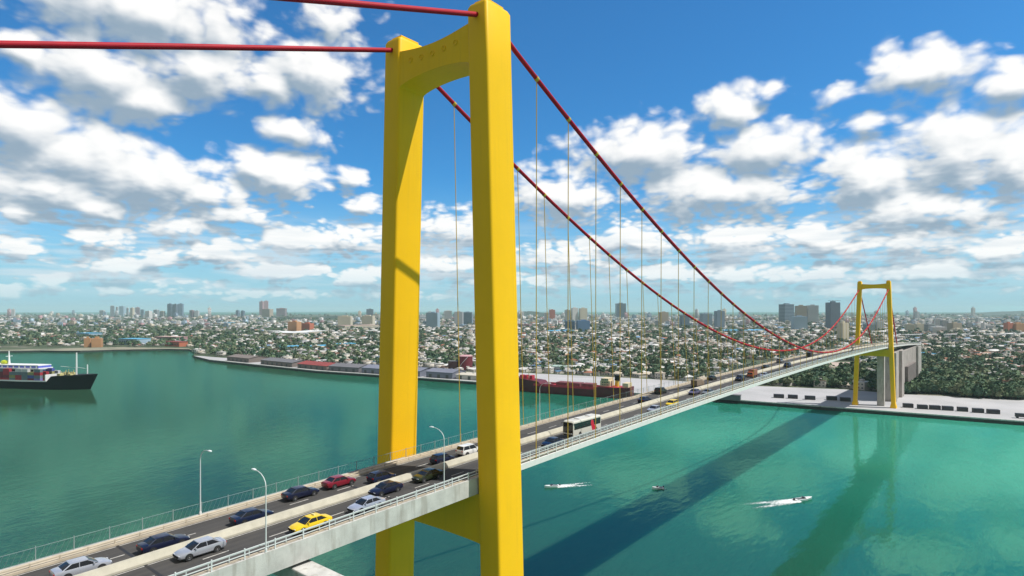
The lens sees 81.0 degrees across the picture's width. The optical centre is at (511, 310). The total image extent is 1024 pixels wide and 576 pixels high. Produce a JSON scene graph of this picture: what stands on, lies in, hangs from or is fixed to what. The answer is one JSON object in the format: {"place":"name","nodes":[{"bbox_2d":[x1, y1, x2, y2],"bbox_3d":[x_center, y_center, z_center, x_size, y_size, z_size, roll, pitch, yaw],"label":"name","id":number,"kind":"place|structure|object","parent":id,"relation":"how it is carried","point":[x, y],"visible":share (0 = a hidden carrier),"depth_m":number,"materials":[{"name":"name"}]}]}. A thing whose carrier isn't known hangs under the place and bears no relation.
{"place":"outdoors","nodes":[
{"label":"outdoors","id":0,"kind":"place"},
{"bbox_2d":[84,336,91,346],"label":"apartment tower","id":1,"kind":"structure","parent":0,"point":[87,341],"depth_m":1051.63,"materials":[{"name":"orange concrete"}]},
{"bbox_2d":[0,347,190,350],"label":"shore","id":2,"kind":"structure","parent":0,"point":[87,349],"depth_m":1004.95,"materials":[{"name":"grey concrete"}]},
{"bbox_2d":[91,336,102,346],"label":"apartment tower","id":3,"kind":"structure","parent":0,"point":[96,341],"depth_m":1050.22,"materials":[{"name":"orange concrete"}]},
{"bbox_2d":[226,354,267,362],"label":"warehouse","id":4,"kind":"structure","parent":0,"point":[244,358],"depth_m":754.56,"materials":[{"name":"grey metal"}]},
{"bbox_2d":[261,357,305,366],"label":"warehouse","id":5,"kind":"structure","parent":0,"point":[285,362],"depth_m":700.70,"materials":[{"name":"grey metal"}]},
{"bbox_2d":[297,360,334,370],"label":"warehouse","id":6,"kind":"structure","parent":0,"point":[316,365],"depth_m":661.64,"materials":[{"name":"red metal"}]},
{"bbox_2d":[338,315,352,324],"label":"apartment tower","id":7,"kind":"structure","parent":0,"point":[345,320],"depth_m":2407.98,"materials":[{"name":"beige concrete"}]},
{"bbox_2d":[329,362,367,372],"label":"warehouse","id":8,"kind":"structure","parent":0,"point":[347,367],"depth_m":634.64,"materials":[{"name":"grey metal"}]},
{"bbox_2d":[362,315,374,324],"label":"apartment tower","id":9,"kind":"structure","parent":0,"point":[368,319],"depth_m":2410.96,"materials":[{"name":"beige concrete"}]},
{"bbox_2d":[361,364,430,376],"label":"warehouse","id":10,"kind":"structure","parent":0,"point":[372,368],"depth_m":613.07,"materials":[{"name":"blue metal"}]},
{"bbox_2d":[425,367,465,378],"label":"warehouse","id":11,"kind":"structure","parent":0,"point":[437,372],"depth_m":574.63,"materials":[{"name":"grey metal"}]},
{"bbox_2d":[455,372,475,379],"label":"warehouse","id":12,"kind":"structure","parent":0,"point":[467,376],"depth_m":561.28,"materials":[{"name":"beige"}]},
{"bbox_2d":[0,311,1023,575],"bbox_3d":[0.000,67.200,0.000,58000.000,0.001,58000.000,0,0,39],"label":"water","id":13,"kind":"structure","parent":0,"point":[128,437],"depth_m":248.74,"materials":[{"name":"teal liquid"}]},
{"bbox_2d":[0,351,97,389],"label":"container ship","id":14,"kind":"object","parent":13,"relation":"on","point":[68,380],"visible":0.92,"depth_m":510.77,"materials":[{"name":"black paint"}]},
{"bbox_2d":[0,0,920,575],"bbox_3d":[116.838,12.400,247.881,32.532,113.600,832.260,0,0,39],"label":"suspension bridge","id":15,"kind":"structure","parent":13,"relation":"in","point":[478,498],"depth_m":86.25,"materials":[{"name":"yellow metal"}]},
{"bbox_2d":[49,556,112,575],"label":"car","id":16,"kind":"object","parent":15,"relation":"on","point":[76,566],"visible":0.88,"depth_m":56.55,"materials":[{"name":"silver metal"}]},
{"bbox_2d":[136,532,189,553],"bbox_3d":[-36.460,24.207,62.862,2.000,1.494,4.724,0,0,39],"label":"car","id":17,"kind":"object","parent":15,"relation":"on","point":[156,542],"visible":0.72,"depth_m":62.02,"materials":[{"name":"blue paint"}]},
{"bbox_2d":[172,536,226,561],"bbox_3d":[-31.821,24.164,61.195,2.000,1.494,4.724,0,0,39],"label":"car","id":18,"kind":"object","parent":15,"relation":"on","point":[188,552],"visible":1,"depth_m":60.67,"materials":[{"name":"silver metal"}]},
{"bbox_2d":[199,450,211,514],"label":"street lamp","id":19,"kind":"object","parent":15,"relation":"on","point":[200,512],"visible":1,"depth_m":71.81,"materials":[{"name":"grey metal"}]},
{"bbox_2d":[229,507,273,524],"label":"car","id":20,"kind":"object","parent":15,"relation":"on","point":[242,516],"visible":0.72,"depth_m":69.31,"materials":[{"name":"blue paint"}]},
{"bbox_2d":[251,468,266,552],"bbox_3d":[-25.969,20.451,61.596,2.974,8.050,0.340,0,0,39],"label":"street lamp","id":21,"kind":"object","parent":15,"relation":"on","point":[265,514],"visible":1,"depth_m":60.71,"materials":[{"name":"grey metal"}]},
{"bbox_2d":[281,485,319,501],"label":"car","id":22,"kind":"object","parent":15,"relation":"on","point":[294,493],"visible":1,"depth_m":77.62,"materials":[{"name":"blue paint"}]},
{"bbox_2d":[288,512,332,533],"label":"taxi","id":23,"kind":"object","parent":15,"relation":"on","point":[309,520],"visible":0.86,"depth_m":67.02,"materials":[{"name":"yellow paint"}]},
{"bbox_2d":[321,474,355,489],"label":"car","id":24,"kind":"object","parent":15,"relation":"on","point":[334,482],"visible":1,"depth_m":82.15,"materials":[{"name":"red paint"}]},
{"bbox_2d":[347,495,385,513],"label":"car","id":25,"kind":"object","parent":15,"relation":"on","point":[364,502],"visible":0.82,"depth_m":72.96,"materials":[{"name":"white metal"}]},
{"bbox_2d":[366,470,395,482],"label":"car","id":26,"kind":"object","parent":15,"relation":"on","point":[377,476],"visible":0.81,"depth_m":84.00,"materials":[{"name":"blue paint"}]},
{"bbox_2d":[368,480,402,496],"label":"car","id":27,"kind":"object","parent":15,"relation":"on","point":[380,489],"visible":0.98,"depth_m":79.06,"materials":[{"name":"blue paint"}]},
{"bbox_2d":[411,467,442,482],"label":"car","id":28,"kind":"object","parent":15,"relation":"on","point":[423,475],"visible":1,"depth_m":84.81,"materials":[{"name":"grey paint"}]},
{"bbox_2d":[429,426,444,488],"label":"street lamp","id":29,"kind":"object","parent":15,"relation":"on","point":[444,457],"visible":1,"depth_m":80.18,"materials":[{"name":"grey metal"}]},
{"bbox_2d":[429,452,454,463],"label":"car","id":30,"kind":"object","parent":15,"relation":"on","point":[437,458],"visible":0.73,"depth_m":93.11,"materials":[{"name":"blue paint"}]},
{"bbox_2d":[455,443,477,455],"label":"car","id":31,"kind":"object","parent":15,"relation":"on","point":[466,449],"visible":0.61,"depth_m":97.69,"materials":[{"name":"white paint"}]},
{"bbox_2d":[541,436,562,447],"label":"car","id":32,"kind":"object","parent":15,"relation":"on","point":[550,440],"visible":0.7,"depth_m":103.36,"materials":[{"name":"blue paint"}]},
{"bbox_2d":[562,414,600,436],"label":"bus","id":33,"kind":"object","parent":15,"relation":"on","point":[580,424],"visible":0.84,"depth_m":111.18,"materials":[{"name":"white paint"}]},
{"bbox_2d":[647,405,661,412],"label":"car","id":34,"kind":"object","parent":15,"relation":"on","point":[652,407],"visible":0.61,"depth_m":134.04,"materials":[{"name":"silver metal"}]},
{"bbox_2d":[654,387,666,393],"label":"car","id":35,"kind":"object","parent":15,"relation":"on","point":[657,389],"visible":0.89,"depth_m":160.55,"materials":[{"name":"grey paint"}]},
{"bbox_2d":[665,399,678,406],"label":"car","id":36,"kind":"object","parent":15,"relation":"on","point":[671,401],"visible":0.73,"depth_m":141.44,"materials":[{"name":"yellow paint"}]},
{"bbox_2d":[691,379,703,387],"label":"truck","id":37,"kind":"object","parent":15,"relation":"on","point":[698,382],"visible":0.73,"depth_m":172.17,"materials":[{"name":"brown"}]},
{"bbox_2d":[747,369,757,376],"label":"truck","id":38,"kind":"object","parent":15,"relation":"on","point":[750,372],"visible":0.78,"depth_m":196.51,"materials":[{"name":"brown metal"}]},
{"bbox_2d":[519,374,633,398],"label":"cargo ship","id":39,"kind":"object","parent":13,"relation":"on","point":[604,388],"visible":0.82,"depth_m":472.73,"materials":[{"name":"red paint"}]},
{"bbox_2d":[759,499,800,506],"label":"wake","id":40,"kind":"object","parent":13,"relation":"on","point":[786,501],"visible":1,"depth_m":209.78,"materials":[{"name":"white liquid"}]},
{"bbox_2d":[792,496,811,500],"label":"speed boat","id":41,"kind":"object","parent":13,"relation":"on","point":[801,498],"visible":1,"depth_m":212.21,"materials":[{"name":"white paint"}]},
{"bbox_2d":[0,314,1023,371],"bbox_3d":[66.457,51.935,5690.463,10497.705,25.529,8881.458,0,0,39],"label":"distant houses","id":42,"kind":"structure","parent":0,"point":[634,345],"depth_m":1254.38,"materials":[{"name":"ceramic"}]},
{"bbox_2d":[0,315,1023,425],"bbox_3d":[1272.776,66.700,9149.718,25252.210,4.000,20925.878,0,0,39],"label":"ground","id":43,"kind":"structure","parent":0,"point":[15,346],"depth_m":933.32,"materials":[{"name":"green plant"}]},
{"bbox_2d":[119,306,125,315],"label":"apartment tower","id":44,"kind":"structure","parent":43,"relation":"on","point":[122,310],"depth_m":6453.18,"materials":[{"name":"blue glass"}]},
{"bbox_2d":[118,338,150,344],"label":"long building","id":45,"kind":"structure","parent":43,"relation":"on","point":[141,340],"depth_m":1127.70,"materials":[{"name":"blue metal"}]},
{"bbox_2d":[167,303,172,316],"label":"apartment tower","id":46,"kind":"structure","parent":43,"relation":"on","point":[169,309],"depth_m":5380.69,"materials":[{"name":"grey concrete"}]},
{"bbox_2d":[154,336,187,340],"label":"long building","id":47,"kind":"structure","parent":43,"relation":"on","point":[159,337],"depth_m":1264.39,"materials":[{"name":"white concrete"}]},
{"bbox_2d":[165,341,187,346],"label":"long building","id":48,"kind":"structure","parent":43,"relation":"on","point":[179,343],"depth_m":1074.65,"materials":[{"name":"red brick"}]},
{"bbox_2d":[178,303,183,315],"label":"apartment tower","id":49,"kind":"structure","parent":43,"relation":"on","point":[180,309],"depth_m":5095.62,"materials":[{"name":"glass"}]},
{"bbox_2d":[262,309,272,316],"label":"apartment tower","id":50,"kind":"structure","parent":43,"relation":"on","point":[267,312],"depth_m":5367.19,"materials":[{"name":"grey concrete"}]},
{"bbox_2d":[276,308,286,315],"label":"apartment tower","id":51,"kind":"structure","parent":43,"relation":"on","point":[281,311],"depth_m":6438.48,"materials":[{"name":"grey glass"}]},
{"bbox_2d":[288,321,300,330],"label":"apartment tower","id":52,"kind":"structure","parent":43,"relation":"on","point":[294,325],"depth_m":1663.51,"materials":[{"name":"orange concrete"}]},
{"bbox_2d":[273,330,328,336],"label":"long building","id":53,"kind":"structure","parent":43,"relation":"on","point":[293,333],"depth_m":1564.02,"materials":[{"name":"white concrete"}]},
{"bbox_2d":[301,322,313,330],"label":"apartment tower","id":54,"kind":"structure","parent":43,"relation":"on","point":[308,325],"depth_m":1857.12,"materials":[{"name":"red concrete"}]},
{"bbox_2d":[337,325,378,329],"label":"long building","id":55,"kind":"structure","parent":43,"relation":"on","point":[348,326],"depth_m":2015.33,"materials":[{"name":"white concrete"}]},
{"bbox_2d":[426,312,439,327],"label":"apartment tower","id":56,"kind":"structure","parent":43,"relation":"on","point":[432,319],"depth_m":2191.13,"materials":[{"name":"blue glass"}]},
{"bbox_2d":[444,310,451,319],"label":"apartment tower","id":57,"kind":"structure","parent":43,"relation":"on","point":[447,314],"depth_m":4026.89,"materials":[{"name":"grey concrete"}]},
{"bbox_2d":[444,311,451,318],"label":"window","id":58,"kind":"structure","parent":57,"relation":"in","point":[447,314],"depth_m":4026.85,"materials":[{"name":"glass"}]},
{"bbox_2d":[448,360,458,368],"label":"silo block","id":59,"kind":"structure","parent":43,"relation":"on","point":[453,364],"depth_m":647.63,"materials":[{"name":"grey"}]},
{"bbox_2d":[454,311,462,323],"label":"apartment tower","id":60,"kind":"structure","parent":43,"relation":"on","point":[458,315],"depth_m":2414.10,"materials":[{"name":"beige concrete"}]},
{"bbox_2d":[459,355,472,370],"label":"building","id":61,"kind":"structure","parent":43,"relation":"on","point":[465,361],"depth_m":644.86,"materials":[{"name":"red"}]},
{"bbox_2d":[463,311,472,323],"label":"apartment tower","id":62,"kind":"structure","parent":43,"relation":"on","point":[467,317],"depth_m":2539.14,"materials":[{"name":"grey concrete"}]},
{"bbox_2d":[463,313,472,323],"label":"window","id":63,"kind":"structure","parent":62,"relation":"in","point":[465,318],"depth_m":2539.40,"materials":[{"name":"blue glass"}]},
{"bbox_2d":[0,313,1023,388],"bbox_3d":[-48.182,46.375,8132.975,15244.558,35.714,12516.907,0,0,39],"label":"distant trees","id":64,"kind":"object","parent":43,"relation":"on","point":[958,367],"visible":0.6,"depth_m":948.40,"materials":[{"name":"green plant"}]},
{"bbox_2d":[565,320,574,328],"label":"apartment tower","id":65,"kind":"structure","parent":43,"relation":"on","point":[569,324],"depth_m":1855.79,"materials":[{"name":"grey glass"}]},
{"bbox_2d":[571,307,577,321],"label":"apartment tower","id":66,"kind":"structure","parent":43,"relation":"on","point":[574,313],"depth_m":3454.23,"materials":[{"name":"white concrete"}]},
{"bbox_2d":[579,308,586,319],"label":"apartment tower","id":67,"kind":"structure","parent":43,"relation":"on","point":[582,313],"depth_m":3451.37,"materials":[{"name":"beige concrete"}]},
{"bbox_2d":[196,356,1023,420],"bbox_3d":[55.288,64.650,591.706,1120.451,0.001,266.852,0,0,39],"label":"quay apron","id":68,"kind":"object","parent":43,"relation":"on","point":[1008,408],"visible":0.55,"depth_m":440.30,"materials":[{"name":"concrete"}]},
{"bbox_2d":[720,394,741,400],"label":"quay hut","id":69,"kind":"object","parent":68,"relation":"on","point":[736,397],"visible":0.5,"depth_m":432.47,"materials":[{"name":"grey concrete"}]},
{"bbox_2d":[986,409,999,413],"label":"shipping container","id":70,"kind":"object","parent":68,"relation":"on","point":[992,411],"visible":1,"depth_m":374.58,"materials":[{"name":"grey metal"}]},
{"bbox_2d":[210,359,1023,421],"bbox_3d":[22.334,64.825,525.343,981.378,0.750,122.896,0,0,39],"label":"quay kerb","id":71,"kind":"structure","parent":43,"relation":"on","point":[721,399],"depth_m":406.63,"materials":[{"name":"concrete"}]},
{"bbox_2d":[615,303,625,317],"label":"apartment tower","id":72,"kind":"structure","parent":43,"relation":"on","point":[620,309],"depth_m":4827.03,"materials":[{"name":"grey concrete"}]},
{"bbox_2d":[615,304,625,315],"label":"window","id":73,"kind":"structure","parent":72,"relation":"in","point":[616,308],"depth_m":4826.58,"materials":[{"name":"grey glass"}]},
{"bbox_2d":[632,372,645,377],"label":"house","id":74,"kind":"structure","parent":43,"relation":"on","point":[636,374],"depth_m":578.45,"materials":[{"name":"grey"}]},
{"bbox_2d":[655,371,666,378],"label":"house","id":75,"kind":"structure","parent":43,"relation":"on","point":[657,375],"depth_m":565.37,"materials":[{"name":"grey"}]},
{"bbox_2d":[659,312,668,323],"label":"apartment tower","id":76,"kind":"structure","parent":43,"relation":"on","point":[663,317],"depth_m":2682.00,"materials":[{"name":"beige concrete"}]},
{"bbox_2d":[679,314,689,326],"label":"apartment tower","id":77,"kind":"structure","parent":43,"relation":"on","point":[682,317],"depth_m":2301.57,"materials":[{"name":"grey concrete"}]},
{"bbox_2d":[700,313,712,325],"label":"apartment tower","id":78,"kind":"structure","parent":43,"relation":"on","point":[706,318],"depth_m":2413.41,"materials":[{"name":"grey concrete"}]},
{"bbox_2d":[700,314,711,323],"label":"window","id":79,"kind":"structure","parent":78,"relation":"in","point":[701,315],"depth_m":2413.37,"materials":[{"name":"glass"}]},
{"bbox_2d":[714,310,724,327],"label":"apartment tower","id":80,"kind":"structure","parent":43,"relation":"on","point":[719,318],"depth_m":2099.00,"materials":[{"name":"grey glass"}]},
{"bbox_2d":[779,303,793,322],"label":"apartment tower","id":81,"kind":"structure","parent":43,"relation":"on","point":[786,311],"depth_m":3015.04,"materials":[{"name":"grey concrete"}]},
{"bbox_2d":[779,305,793,322],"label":"window","id":82,"kind":"structure","parent":81,"relation":"in","point":[779,305],"depth_m":3015.97,"materials":[{"name":"glass"}]},
{"bbox_2d":[791,315,807,330],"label":"apartment tower","id":83,"kind":"structure","parent":43,"relation":"on","point":[799,321],"depth_m":1817.98,"materials":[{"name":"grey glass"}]},
{"bbox_2d":[795,305,806,316],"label":"apartment tower","id":84,"kind":"structure","parent":43,"relation":"on","point":[801,310],"depth_m":2838.41,"materials":[{"name":"beige concrete"}]},
{"bbox_2d":[806,304,818,322],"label":"apartment tower","id":85,"kind":"structure","parent":43,"relation":"on","point":[813,313],"depth_m":2838.97,"materials":[{"name":"grey glass"}]},
{"bbox_2d":[825,301,839,328],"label":"apartment tower","id":86,"kind":"structure","parent":43,"relation":"on","point":[832,312],"depth_m":2009.58,"materials":[{"name":"grey glass"}]},
{"bbox_2d":[853,379,871,389],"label":"house","id":87,"kind":"structure","parent":43,"relation":"on","point":[862,384],"depth_m":487.18,"materials":[{"name":"grey"}]},
{"bbox_2d":[920,382,932,393],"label":"tree","id":88,"kind":"object","parent":43,"relation":"on","point":[927,385],"visible":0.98,"depth_m":463.17,"materials":[{"name":"green plant"}]},
{"bbox_2d":[930,326,946,332],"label":"apartment tower","id":89,"kind":"structure","parent":43,"relation":"on","point":[935,329],"depth_m":1724.56,"materials":[{"name":"grey glass"}]},
{"bbox_2d":[947,322,961,329],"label":"apartment tower","id":90,"kind":"structure","parent":43,"relation":"on","point":[952,325],"depth_m":1855.75,"materials":[{"name":"beige concrete"}]},
{"bbox_2d":[893,333,1021,337],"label":"long building","id":91,"kind":"structure","parent":43,"relation":"on","point":[920,335],"depth_m":1432.90,"materials":[{"name":"white concrete"}]},
{"bbox_2d":[948,382,966,396],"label":"tree","id":92,"kind":"object","parent":43,"relation":"on","point":[956,387],"visible":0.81,"depth_m":450.29,"materials":[{"name":"green plant"}]},
{"bbox_2d":[959,384,972,396],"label":"tree","id":93,"kind":"object","parent":43,"relation":"on","point":[965,389],"visible":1,"depth_m":443.50,"materials":[{"name":"green plant"}]},
{"bbox_2d":[972,384,986,397],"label":"tree","id":94,"kind":"object","parent":43,"relation":"on","point":[978,390],"visible":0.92,"depth_m":439.68,"materials":[{"name":"green plant"}]},
{"bbox_2d":[987,384,1000,397],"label":"tree","id":95,"kind":"object","parent":43,"relation":"on","point":[992,386],"visible":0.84,"depth_m":438.24,"materials":[{"name":"green plant"}]},
{"bbox_2d":[992,388,1004,398],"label":"tree","id":96,"kind":"object","parent":43,"relation":"on","point":[998,394],"visible":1,"depth_m":436.61,"materials":[{"name":"green plant"}]},
{"bbox_2d":[1003,322,1012,330],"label":"apartment tower","id":97,"kind":"structure","parent":43,"relation":"on","point":[1008,325],"depth_m":1790.96,"materials":[{"name":"orange concrete"}]},
{"bbox_2d":[1006,386,1016,398],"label":"tree","id":98,"kind":"object","parent":43,"relation":"on","point":[1011,389],"visible":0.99,"depth_m":434.61,"materials":[{"name":"green plant"}]},
{"bbox_2d":[0,306,1023,326],"bbox_3d":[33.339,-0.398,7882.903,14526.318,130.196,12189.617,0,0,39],"label":"distant buildings","id":99,"kind":"structure","parent":0,"point":[358,318],"depth_m":3336.66,"materials":[{"name":"grey glass"}]},
{"bbox_2d":[0,0,1023,311],"label":"sky","id":100,"kind":"structure","parent":0,"point":[796,152],"materials":[{"name":"blue"}]},
{"bbox_2d":[544,366,554,372],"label":"house","id":101,"kind":"structure","parent":0,"point":[551,369],"depth_m":619.26,"materials":[{"name":"grey"}]},
{"bbox_2d":[576,319,589,331],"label":"apartment tower","id":102,"kind":"structure","parent":0,"point":[583,324],"depth_m":1831.30,"materials":[{"name":"blue glass"}]},
{"bbox_2d":[269,311,1023,318],"bbox_3d":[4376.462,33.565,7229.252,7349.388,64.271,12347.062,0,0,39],"label":"hills","id":103,"kind":"structure","parent":0,"point":[986,314],"depth_m":6603.01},
{"bbox_2d":[813,378,826,387],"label":"house","id":104,"kind":"structure","parent":0,"point":[822,384],"depth_m":503.09,"materials":[{"name":"grey"}]},
{"bbox_2d":[837,321,848,339],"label":"apartment tower","id":105,"kind":"structure","parent":0,"point":[842,329],"depth_m":1239.14,"materials":[{"name":"beige concrete"}]},
{"bbox_2d":[874,320,883,329],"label":"apartment tower","id":106,"kind":"structure","parent":0,"point":[879,324],"depth_m":1932.37,"materials":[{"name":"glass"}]},
{"bbox_2d":[905,323,914,330],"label":"apartment tower","id":107,"kind":"structure","parent":0,"point":[909,326],"depth_m":1859.80,"materials":[{"name":"grey glass"}]},
{"bbox_2d":[1013,322,1023,330],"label":"apartment tower","id":108,"kind":"structure","parent":0,"point":[1018,325],"depth_m":1785.80,"materials":[{"name":"concrete"}]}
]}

